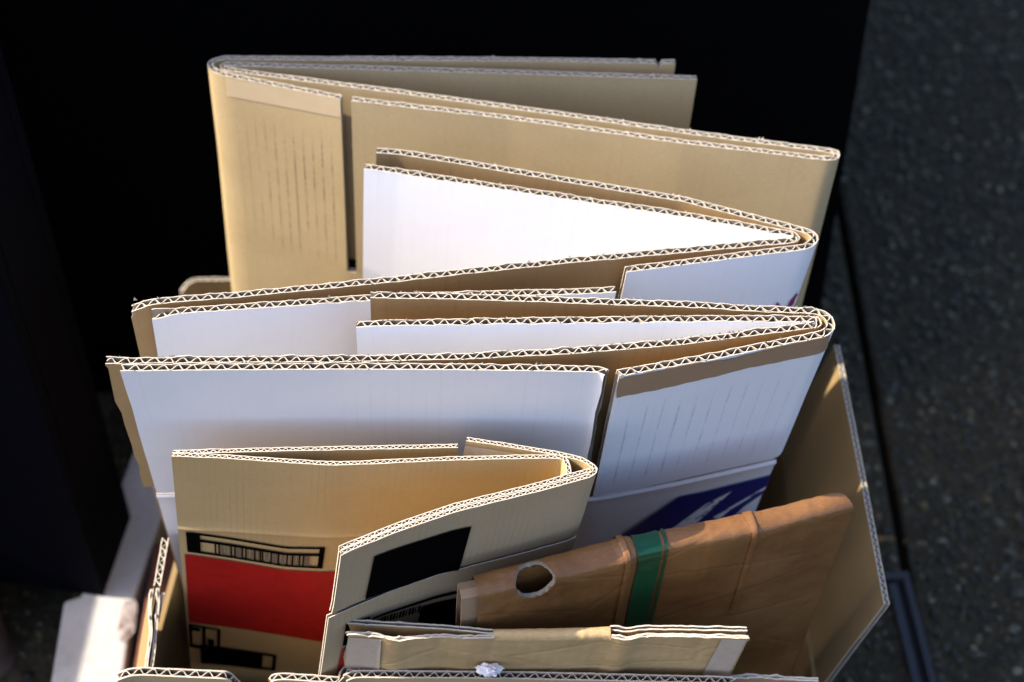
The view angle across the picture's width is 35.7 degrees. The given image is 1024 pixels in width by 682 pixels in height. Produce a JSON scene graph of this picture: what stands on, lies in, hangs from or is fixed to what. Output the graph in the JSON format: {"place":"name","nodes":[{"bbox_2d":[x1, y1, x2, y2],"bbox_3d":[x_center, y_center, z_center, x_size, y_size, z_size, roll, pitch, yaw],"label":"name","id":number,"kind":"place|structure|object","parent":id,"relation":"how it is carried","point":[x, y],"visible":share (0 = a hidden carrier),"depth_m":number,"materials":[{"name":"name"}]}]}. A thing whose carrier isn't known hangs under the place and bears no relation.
{"place":"outdoors","nodes":[
{"label":"outdoors","id":0,"kind":"place"},
{"bbox_2d":[0,215,909,681],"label":"pavement","id":1,"kind":"structure","parent":0,"point":[40,607],"depth_m":1.48,"materials":[{"name":"black asphalt"}]},
{"bbox_2d":[0,614,18,677],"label":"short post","id":2,"kind":"object","parent":1,"relation":"on","point":[9,646],"visible":1,"depth_m":1.43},
{"bbox_2d":[52,453,169,681],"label":"stone slab","id":3,"kind":"structure","parent":1,"relation":"on","point":[91,647],"depth_m":1.40,"materials":[{"name":"white stone"}]},
{"bbox_2d":[0,45,130,595],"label":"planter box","id":4,"kind":"object","parent":3,"relation":"on","point":[65,516],"visible":1,"depth_m":1.24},
{"bbox_2d":[117,599,136,641],"bbox_3d":[-0.336,0.244,1.390,0.016,0.002,0.043,3,50,0],"label":"stone chip","id":5,"kind":"object","parent":3,"relation":"on","point":[127,624],"visible":1,"depth_m":1.39,"materials":[{"name":"beige stone"}]},
{"bbox_2d":[0,0,869,392],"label":"black cabinet","id":6,"kind":"object","parent":1,"relation":"on","point":[114,104],"visible":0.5,"depth_m":1.42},
{"bbox_2d":[117,277,889,681],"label":"cardboard box","id":7,"kind":"object","parent":1,"relation":"on","point":[819,455],"visible":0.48,"depth_m":1.18,"materials":[{"name":"cardboard"}]},
{"bbox_2d":[134,544,173,666],"bbox_3d":[-0.310,0.304,1.380,0.030,0.064,0.260,1,51,-1],"label":"flap","id":8,"kind":"object","parent":7,"relation":"attached to","point":[168,564],"visible":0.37,"depth_m":1.42,"materials":[{"name":"brown cardboard"}]},
{"bbox_2d":[171,437,597,681],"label":"flattened box","id":9,"kind":"object","parent":7,"relation":"in","point":[296,560],"visible":0.88,"depth_m":0.99,"materials":[{"name":"cardboard"}]},
{"bbox_2d":[105,290,834,589],"bbox_3d":[-0.033,0.153,1.167,0.436,0.542,0.110,-3,51,-5],"label":"flattened box","id":10,"kind":"object","parent":7,"relation":"in","point":[664,414],"visible":0.53,"depth_m":0.97,"materials":[{"name":"cardboard"}]},
{"bbox_2d":[131,148,817,357],"bbox_3d":[-0.035,0.092,1.230,0.451,0.522,0.173,3,50,0],"label":"flattened box","id":11,"kind":"object","parent":7,"relation":"in","point":[437,223],"visible":0.34,"depth_m":1.05,"materials":[{"name":"cardboard"}]},
{"bbox_2d":[475,662,503,676],"bbox_3d":[-0.015,0.210,1.016,0.019,0.010,0.011,3,50,0],"label":"paper scrap","id":12,"kind":"object","parent":7,"relation":"on","point":[488,669],"visible":1,"depth_m":1.01,"materials":[{"name":"white paper"}]},
{"bbox_2d":[207,55,839,307],"bbox_3d":[-0.005,0.021,1.303,0.448,0.522,0.176,3,50,0],"label":"flattened box","id":13,"kind":"object","parent":7,"relation":"in","point":[300,140],"visible":0.41,"depth_m":1.14,"materials":[{"name":"cardboard"}]},
{"bbox_2d":[343,620,749,675],"bbox_3d":[0.008,0.239,1.079,0.273,0.222,0.044,1,51,-1],"label":"folded cardboard","id":14,"kind":"object","parent":7,"relation":"in","point":[715,650],"visible":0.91,"depth_m":1.00,"materials":[{"name":"cardboard"}]},
{"bbox_2d":[455,493,853,675],"bbox_3d":[0.086,0.246,1.145,0.263,0.406,0.033,-10,52,-11],"label":"flattened carton","id":15,"kind":"object","parent":7,"relation":"in","point":[762,576],"visible":0.86,"depth_m":1.01,"materials":[{"name":"brown cardboard"}]},
{"bbox_2d":[884,571,936,681],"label":"drain frame","id":16,"kind":"object","parent":1,"relation":"on","point":[911,633],"visible":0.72,"depth_m":1.48,"materials":[{"name":"metal"}]},
{"bbox_2d":[836,213,900,567],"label":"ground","id":17,"kind":"structure","parent":0,"point":[869,395],"depth_m":1.69,"materials":[{"name":"black"}]},
{"bbox_2d":[836,0,1023,681],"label":"pavement","id":18,"kind":"structure","parent":0,"point":[870,332],"depth_m":1.74,"materials":[{"name":"grey asphalt"}]},
{"bbox_2d":[0,0,1023,681],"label":"aggregate stones","id":19,"kind":"object","parent":18,"relation":"on","point":[890,388],"visible":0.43,"depth_m":1.74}
]}

